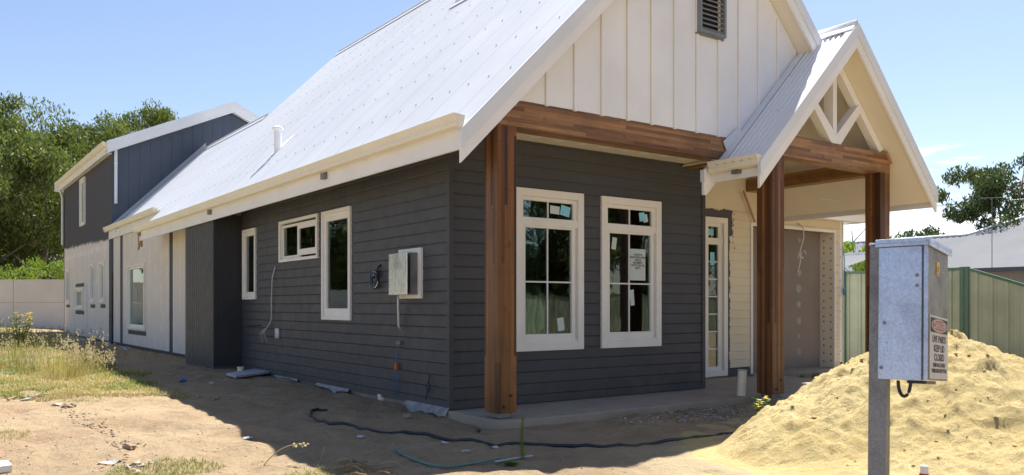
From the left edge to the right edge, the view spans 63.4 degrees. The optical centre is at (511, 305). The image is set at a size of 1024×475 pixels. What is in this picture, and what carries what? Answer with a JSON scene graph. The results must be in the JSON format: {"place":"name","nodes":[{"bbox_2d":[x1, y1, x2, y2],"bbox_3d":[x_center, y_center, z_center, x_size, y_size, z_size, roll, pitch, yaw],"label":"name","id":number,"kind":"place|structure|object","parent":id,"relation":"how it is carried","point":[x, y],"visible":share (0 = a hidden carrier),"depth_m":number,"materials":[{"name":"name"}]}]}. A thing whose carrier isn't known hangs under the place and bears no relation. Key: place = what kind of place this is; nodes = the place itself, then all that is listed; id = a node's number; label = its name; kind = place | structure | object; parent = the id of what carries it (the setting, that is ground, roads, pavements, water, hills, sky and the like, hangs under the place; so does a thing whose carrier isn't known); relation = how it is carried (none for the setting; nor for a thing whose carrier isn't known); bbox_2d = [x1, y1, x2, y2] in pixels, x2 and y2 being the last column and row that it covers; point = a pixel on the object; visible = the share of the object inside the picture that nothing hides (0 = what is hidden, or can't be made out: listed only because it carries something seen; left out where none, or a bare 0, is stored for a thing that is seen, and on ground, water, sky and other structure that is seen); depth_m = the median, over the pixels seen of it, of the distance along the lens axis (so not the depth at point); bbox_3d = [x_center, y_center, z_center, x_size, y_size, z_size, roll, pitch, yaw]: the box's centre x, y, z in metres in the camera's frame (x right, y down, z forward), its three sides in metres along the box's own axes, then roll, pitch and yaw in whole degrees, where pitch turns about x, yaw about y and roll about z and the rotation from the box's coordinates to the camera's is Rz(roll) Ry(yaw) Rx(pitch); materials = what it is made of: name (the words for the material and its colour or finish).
{"place":"outdoors","nodes":[
{"label":"outdoors","id":0,"kind":"place"},
{"bbox_2d":[0,325,117,380],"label":"tall grass","id":1,"kind":"structure","parent":0,"point":[61,369],"depth_m":13.31,"materials":[{"name":"plant"}]},
{"bbox_2d":[0,327,818,474],"bbox_3d":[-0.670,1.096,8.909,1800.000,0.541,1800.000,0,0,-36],"label":"ground","id":2,"kind":"structure","parent":0,"point":[177,436],"depth_m":7.80,"materials":[{"name":"beige soil"}]},
{"bbox_2d":[0,460,11,472],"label":"board offcut","id":3,"kind":"object","parent":2,"relation":"on","point":[5,465],"visible":1,"depth_m":6.25,"materials":[{"name":"white wood"}]},
{"bbox_2d":[1,311,33,349],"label":"weed","id":4,"kind":"object","parent":2,"relation":"on","point":[17,335],"visible":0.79,"depth_m":20.49,"materials":[{"name":"green plant"}]},
{"bbox_2d":[6,393,49,399],"bbox_3d":[-5.928,1.111,10.088,0.198,0.059,0.614,0,0,20],"label":"dead branch","id":5,"kind":"object","parent":2,"relation":"on","point":[27,397],"visible":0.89,"depth_m":10.10,"materials":[{"name":"beige wood"}]},
{"bbox_2d":[0,110,56,268],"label":"eucalypt tree","id":6,"kind":"object","parent":2,"relation":"on","point":[14,124],"visible":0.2,"depth_m":42.94,"materials":[{"name":"green plant"}]},
{"bbox_2d":[0,279,63,328],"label":"boundary wall","id":7,"kind":"structure","parent":2,"relation":"on","point":[45,315],"depth_m":33.95,"materials":[{"name":"beige concrete"}]},
{"bbox_2d":[0,255,63,302],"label":"bush","id":8,"kind":"object","parent":2,"relation":"on","point":[52,268],"visible":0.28,"depth_m":36.05,"materials":[{"name":"green plant"}]},
{"bbox_2d":[0,138,75,302],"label":"eucalypt tree","id":9,"kind":"object","parent":2,"relation":"on","point":[33,231],"visible":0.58,"depth_m":39.61,"materials":[{"name":"green plant"}]},
{"bbox_2d":[0,128,85,302],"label":"eucalypt tree","id":10,"kind":"object","parent":2,"relation":"on","point":[53,208],"visible":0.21,"depth_m":40.60,"materials":[{"name":"green plant"}]},
{"bbox_2d":[0,91,91,278],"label":"eucalypt tree","id":11,"kind":"object","parent":2,"relation":"on","point":[11,106],"visible":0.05,"depth_m":44.55,"materials":[{"name":"green plant"}]},
{"bbox_2d":[4,101,120,265],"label":"eucalypt tree","id":12,"kind":"object","parent":2,"relation":"on","point":[65,140],"visible":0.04,"depth_m":47.55,"materials":[{"name":"green plant"}]},
{"bbox_2d":[61,402,75,407],"bbox_3d":[-4.961,1.129,9.268,0.139,0.088,0.132,0,0,2],"label":"clod","id":13,"kind":"object","parent":2,"relation":"on","point":[69,405],"visible":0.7,"depth_m":9.23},
{"bbox_2d":[46,110,138,253],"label":"eucalypt tree","id":14,"kind":"object","parent":2,"relation":"on","point":[118,128],"visible":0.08,"depth_m":48.45,"materials":[{"name":"green plant"}]},
{"bbox_2d":[0,325,197,401],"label":"lawn grass","id":15,"kind":"structure","parent":2,"relation":"on","point":[87,379],"depth_m":11.69,"materials":[{"name":"plant"}]},
{"bbox_2d":[98,460,121,463],"bbox_3d":[-3.178,1.239,6.553,0.206,0.030,0.053,0,0,-36],"label":"scrap","id":16,"kind":"object","parent":2,"relation":"on","point":[110,462],"visible":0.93,"depth_m":6.55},
{"bbox_2d":[100,454,155,472],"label":"bark litter","id":17,"kind":"object","parent":2,"relation":"on","point":[134,464],"visible":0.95,"depth_m":6.39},
{"bbox_2d":[122,442,135,449],"bbox_3d":[-3.222,1.189,6.998,0.118,0.070,0.105,0,0,16],"label":"clod","id":18,"kind":"object","parent":2,"relation":"on","point":[130,445],"visible":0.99,"depth_m":6.96,"materials":[{"name":"beige stone"}]},
{"bbox_2d":[93,98,178,148],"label":"eucalypt tree","id":19,"kind":"object","parent":2,"relation":"on","point":[151,116],"visible":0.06,"depth_m":52.56,"materials":[{"name":"green plant"}]},
{"bbox_2d":[0,346,368,474],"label":"grass patches","id":20,"kind":"object","parent":2,"relation":"on","point":[175,465],"depth_m":6.36,"materials":[{"name":"green plant"}]},
{"bbox_2d":[237,366,243,370],"bbox_3d":[-4.440,1.104,13.565,0.109,0.205,0.109,0,0,-36],"label":"pipe stub","id":21,"kind":"object","parent":2,"relation":"on","point":[241,368],"visible":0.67,"depth_m":13.52,"materials":[{"name":"white plastic"}]},
{"bbox_2d":[226,369,268,377],"bbox_3d":[-4.165,1.083,13.460,0.545,0.035,1.782,0,0,10],"label":"concrete pad","id":22,"kind":"object","parent":2,"relation":"on","point":[245,373],"visible":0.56,"depth_m":13.12,"materials":[{"name":"grey concrete"}]},
{"bbox_2d":[264,442,308,464],"bbox_3d":[-1.773,1.164,6.516,0.354,0.181,0.041,0,0,3],"label":"dry stalk","id":23,"kind":"object","parent":2,"relation":"on","point":[296,445],"visible":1,"depth_m":6.51,"materials":[{"name":"beige plant"}]},
{"bbox_2d":[0,383,665,474],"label":"earth crumbs","id":24,"kind":"object","parent":2,"relation":"on","point":[112,433],"visible":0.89,"depth_m":7.73,"materials":[{"name":"brown soil"}]},
{"bbox_2d":[338,458,397,474],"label":"stick pile","id":25,"kind":"object","parent":2,"relation":"on","point":[355,467],"visible":0.98,"depth_m":6.31,"materials":[{"name":"wood"}]},
{"bbox_2d":[377,394,383,400],"bbox_3d":[-1.604,1.175,10.265,0.127,0.160,0.127,0,0,-36],"label":"pipe stub","id":26,"kind":"object","parent":2,"relation":"on","point":[380,398],"visible":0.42,"depth_m":10.21,"materials":[{"name":"white plastic"}]},
{"bbox_2d":[402,413,411,418],"bbox_3d":[-1.115,1.178,8.782,0.100,0.070,0.109,0,0,-36],"label":"clod","id":27,"kind":"object","parent":2,"relation":"on","point":[406,416],"visible":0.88,"depth_m":8.76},
{"bbox_2d":[394,448,501,467],"bbox_3d":[-0.655,1.243,6.707,1.050,0.040,0.493,0,0,27],"label":"hose","id":28,"kind":"object","parent":2,"relation":"on","point":[437,465],"visible":1,"depth_m":6.56,"materials":[{"name":"rubber"}]},
{"bbox_2d":[54,0,937,429],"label":"house","id":29,"kind":"structure","parent":2,"relation":"on","point":[548,212],"depth_m":10.61,"materials":[{"name":"grey paint"}]},
{"bbox_2d":[65,268,69,302],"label":"window","id":30,"kind":"structure","parent":29,"relation":"in","point":[67,271],"depth_m":31.04,"materials":[{"name":"beige paint"}]},
{"bbox_2d":[74,288,83,308],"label":"window","id":31,"kind":"structure","parent":29,"relation":"in","point":[78,292],"depth_m":28.82,"materials":[{"name":"beige paint"}]},
{"bbox_2d":[79,176,85,226],"bbox_3d":[-14.496,-3.500,28.036,0.100,1.600,1.000,0,0,-36],"label":"window","id":32,"kind":"structure","parent":29,"relation":"in","point":[82,182],"depth_m":28.30,"materials":[{"name":"beige paint"}]},
{"bbox_2d":[89,263,94,301],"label":"window","id":33,"kind":"structure","parent":29,"relation":"in","point":[91,266],"depth_m":26.72,"materials":[{"name":"beige paint"}]},
{"bbox_2d":[99,261,104,301],"bbox_3d":[-12.382,-0.708,25.103,0.100,1.224,0.730,0,0,-36],"label":"window","id":34,"kind":"structure","parent":29,"relation":"in","point":[101,264],"depth_m":25.30,"materials":[{"name":"beige paint"}]},
{"bbox_2d":[127,263,145,329],"bbox_3d":[-9.682,-0.225,21.409,0.100,1.670,2.020,0,0,-36],"label":"window","id":35,"kind":"structure","parent":29,"relation":"in","point":[136,273],"depth_m":21.51,"materials":[{"name":"beige paint"}]},
{"bbox_2d":[242,228,256,299],"bbox_3d":[-4.484,-0.707,14.216,0.080,1.206,0.670,0,0,-36],"label":"window","id":36,"kind":"structure","parent":29,"relation":"in","point":[249,241],"depth_m":14.32,"materials":[{"name":"beige paint"}]},
{"bbox_2d":[259,266,279,341],"bbox_3d":[-3.858,-0.021,13.207,0.519,1.208,0.127,0,0,45],"label":"cable","id":37,"kind":"object","parent":29,"relation":"attached to","point":[277,333],"visible":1,"depth_m":13.24,"materials":[{"name":"white plastic"}]},
{"bbox_2d":[278,213,319,262],"bbox_3d":[-3.186,-0.992,12.415,0.080,0.637,1.530,0,0,-36],"label":"window","id":38,"kind":"structure","parent":29,"relation":"in","point":[296,240],"depth_m":12.38,"materials":[{"name":"beige paint"}]},
{"bbox_2d":[321,206,351,319],"bbox_3d":[-2.375,-0.556,11.290,0.080,1.507,0.943,0,0,-36],"label":"window","id":39,"kind":"structure","parent":29,"relation":"in","point":[336,224],"depth_m":11.34,"materials":[{"name":"beige paint"}]},
{"bbox_2d":[370,264,380,288],"bbox_3d":[-1.684,-0.353,10.254,0.087,0.311,0.216,0,0,-36],"label":"cable coil","id":40,"kind":"object","parent":29,"relation":"attached to","point":[374,273],"visible":1,"depth_m":10.21,"materials":[{"name":"plastic"}]},
{"bbox_2d":[393,341,401,395],"bbox_3d":[-1.355,0.747,9.811,0.056,0.654,0.144,0,0,-36],"label":"cable","id":41,"kind":"object","parent":29,"relation":"hanging from","point":[396,363],"visible":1,"depth_m":9.80,"materials":[{"name":"plastic"}]},
{"bbox_2d":[397,295,400,328],"bbox_3d":[-1.327,0.081,9.698,0.048,0.399,0.123,0,0,9],"label":"cable","id":42,"kind":"object","parent":29,"relation":"hanging from","point":[398,321],"visible":1,"depth_m":9.68,"materials":[{"name":"white plastic"}]},
{"bbox_2d":[425,375,430,399],"bbox_3d":[-0.930,0.910,9.226,0.041,0.286,0.150,0,0,-36],"label":"cable","id":43,"kind":"object","parent":29,"relation":"attached to","point":[428,387],"visible":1,"depth_m":9.21,"materials":[{"name":"black plastic"}]},
{"bbox_2d":[516,187,583,351],"bbox_3d":[0.435,-0.410,9.718,1.011,1.870,0.080,0,0,-36],"label":"window","id":44,"kind":"structure","parent":29,"relation":"in","point":[554,220],"depth_m":9.76,"materials":[{"name":"beige paint"}]},
{"bbox_2d":[600,196,661,347],"bbox_3d":[1.499,-0.410,10.486,1.032,1.870,0.080,0,0,-36],"label":"window","id":45,"kind":"structure","parent":29,"relation":"in","point":[631,229],"depth_m":10.49,"materials":[{"name":"beige paint"}]},
{"bbox_2d":[797,223,806,271],"bbox_3d":[4.873,-0.982,14.045,0.256,0.851,0.108,0,0,-36],"label":"cable","id":46,"kind":"object","parent":29,"relation":"hanging from","point":[801,247],"visible":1,"depth_m":14.00,"materials":[{"name":"white plastic"}]},
{"bbox_2d":[843,248,845,295],"bbox_3d":[5.942,-0.612,14.852,0.113,0.878,0.042,0,0,-36],"label":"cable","id":47,"kind":"object","parent":29,"relation":"attached to","point":[844,291],"visible":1,"depth_m":14.85,"materials":[{"name":"plastic"}]},
{"bbox_2d":[503,460,517,465],"bbox_3d":[-0.009,1.249,6.586,0.145,0.054,0.115,0,0,3],"label":"weed","id":48,"kind":"object","parent":2,"relation":"on","point":[510,463],"visible":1,"depth_m":6.57,"materials":[{"name":"green plant"}]},
{"bbox_2d":[494,455,532,461],"bbox_3d":[0.015,1.234,6.692,0.354,0.022,0.030,0,0,-31],"label":"plastic strip","id":49,"kind":"object","parent":2,"relation":"on","point":[512,458],"visible":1,"depth_m":6.68,"materials":[{"name":"plastic"}]},
{"bbox_2d":[309,408,733,447],"bbox_3d":[-0.164,1.204,8.034,4.484,0.144,1.247,0,0,15],"label":"hose","id":50,"kind":"object","parent":2,"relation":"on","point":[500,444],"visible":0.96,"depth_m":7.62,"materials":[{"name":"black rubber"}]},
{"bbox_2d":[517,416,526,459],"bbox_3d":[0.085,1.070,6.709,0.099,0.357,0.091,0,0,-36],"label":"weed","id":51,"kind":"object","parent":2,"relation":"on","point":[522,442],"visible":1,"depth_m":6.71,"materials":[{"name":"green plant"}]},
{"bbox_2d":[624,404,739,415],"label":"sticks","id":52,"kind":"object","parent":2,"relation":"on","point":[677,410],"visible":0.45,"depth_m":9.11,"materials":[{"name":"brown wood"}]},
{"bbox_2d":[613,405,759,424],"bbox_3d":[2.038,1.218,9.326,2.483,0.087,1.193,0,0,-36],"label":"rubble","id":53,"kind":"object","parent":2,"relation":"on","point":[699,415],"visible":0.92,"depth_m":9.06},
{"bbox_2d":[737,369,746,395],"bbox_3d":[2.887,1.058,10.428,0.153,0.518,0.123,0,0,-36],"label":"pipe stub","id":54,"kind":"object","parent":2,"relation":"on","point":[741,381],"visible":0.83,"depth_m":10.38,"materials":[{"name":"white plastic"}]},
{"bbox_2d":[661,329,1023,474],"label":"sand heap","id":55,"kind":"object","parent":2,"relation":"on","point":[966,417],"visible":0.74,"depth_m":6.23,"materials":[{"name":"beige sand"}]},
{"bbox_2d":[752,396,769,412],"bbox_3d":[2.401,1.009,7.952,0.213,0.292,0.219,0,0,16],"label":"weed","id":56,"kind":"object","parent":55,"relation":"on","point":[759,405],"visible":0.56,"depth_m":7.95,"materials":[{"name":"yellow plant"}]},
{"bbox_2d":[919,465,928,474],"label":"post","id":57,"kind":"object","parent":55,"relation":"on","point":[924,469],"visible":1,"depth_m":4.88,"materials":[{"name":"white paint"}]},
{"bbox_2d":[844,252,864,266],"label":"neighbour shed","id":58,"kind":"structure","parent":2,"relation":"on","point":[853,258],"depth_m":21.68,"materials":[{"name":"grey metal"}]},
{"bbox_2d":[844,229,894,270],"bbox_3d":[10.596,-0.679,25.958,2.869,3.984,2.844,0,0,7],"label":"tree","id":59,"kind":"object","parent":2,"relation":"on","point":[849,246],"visible":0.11,"depth_m":25.45,"materials":[{"name":"green plant"}]},
{"bbox_2d":[894,231,907,237],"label":"eucalypt tree","id":60,"kind":"object","parent":2,"relation":"on","point":[900,235],"depth_m":60.50,"materials":[{"name":"green plant"}]},
{"bbox_2d":[844,267,963,363],"bbox_3d":[5.493,0.305,19.084,0.070,2.030,9.570,0,0,-36],"label":"steel fence","id":61,"kind":"object","parent":2,"relation":"on","point":[854,322],"visible":0.07,"depth_m":16.87,"materials":[{"name":"green metal"}]},
{"bbox_2d":[868,237,951,474],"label":"power box post","id":62,"kind":"object","parent":2,"relation":"on","point":[908,317],"visible":1,"depth_m":3.71,"materials":[{"name":"metal"}]},
{"bbox_2d":[844,216,1023,282],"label":"neighbour house","id":63,"kind":"structure","parent":2,"relation":"on","point":[998,250],"depth_m":35.27,"materials":[{"name":"grey metal"}]},
{"bbox_2d":[903,224,974,236],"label":"eucalypt tree","id":64,"kind":"object","parent":2,"relation":"on","point":[927,231],"visible":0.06,"depth_m":60.55,"materials":[{"name":"green plant"}]},
{"bbox_2d":[936,153,1023,229],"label":"eucalypt tree","id":65,"kind":"object","parent":2,"relation":"on","point":[991,184],"visible":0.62,"depth_m":40.02,"materials":[{"name":"green plant"}]},
{"bbox_2d":[964,267,1023,357],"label":"steel fence","id":66,"kind":"object","parent":2,"relation":"on","point":[993,310],"visible":0.65,"depth_m":14.78,"materials":[{"name":"green metal"}]},
{"bbox_2d":[0,0,1023,262],"label":"sky","id":67,"kind":"structure","parent":0,"point":[953,70],"materials":[{"name":"blue"}]}
]}

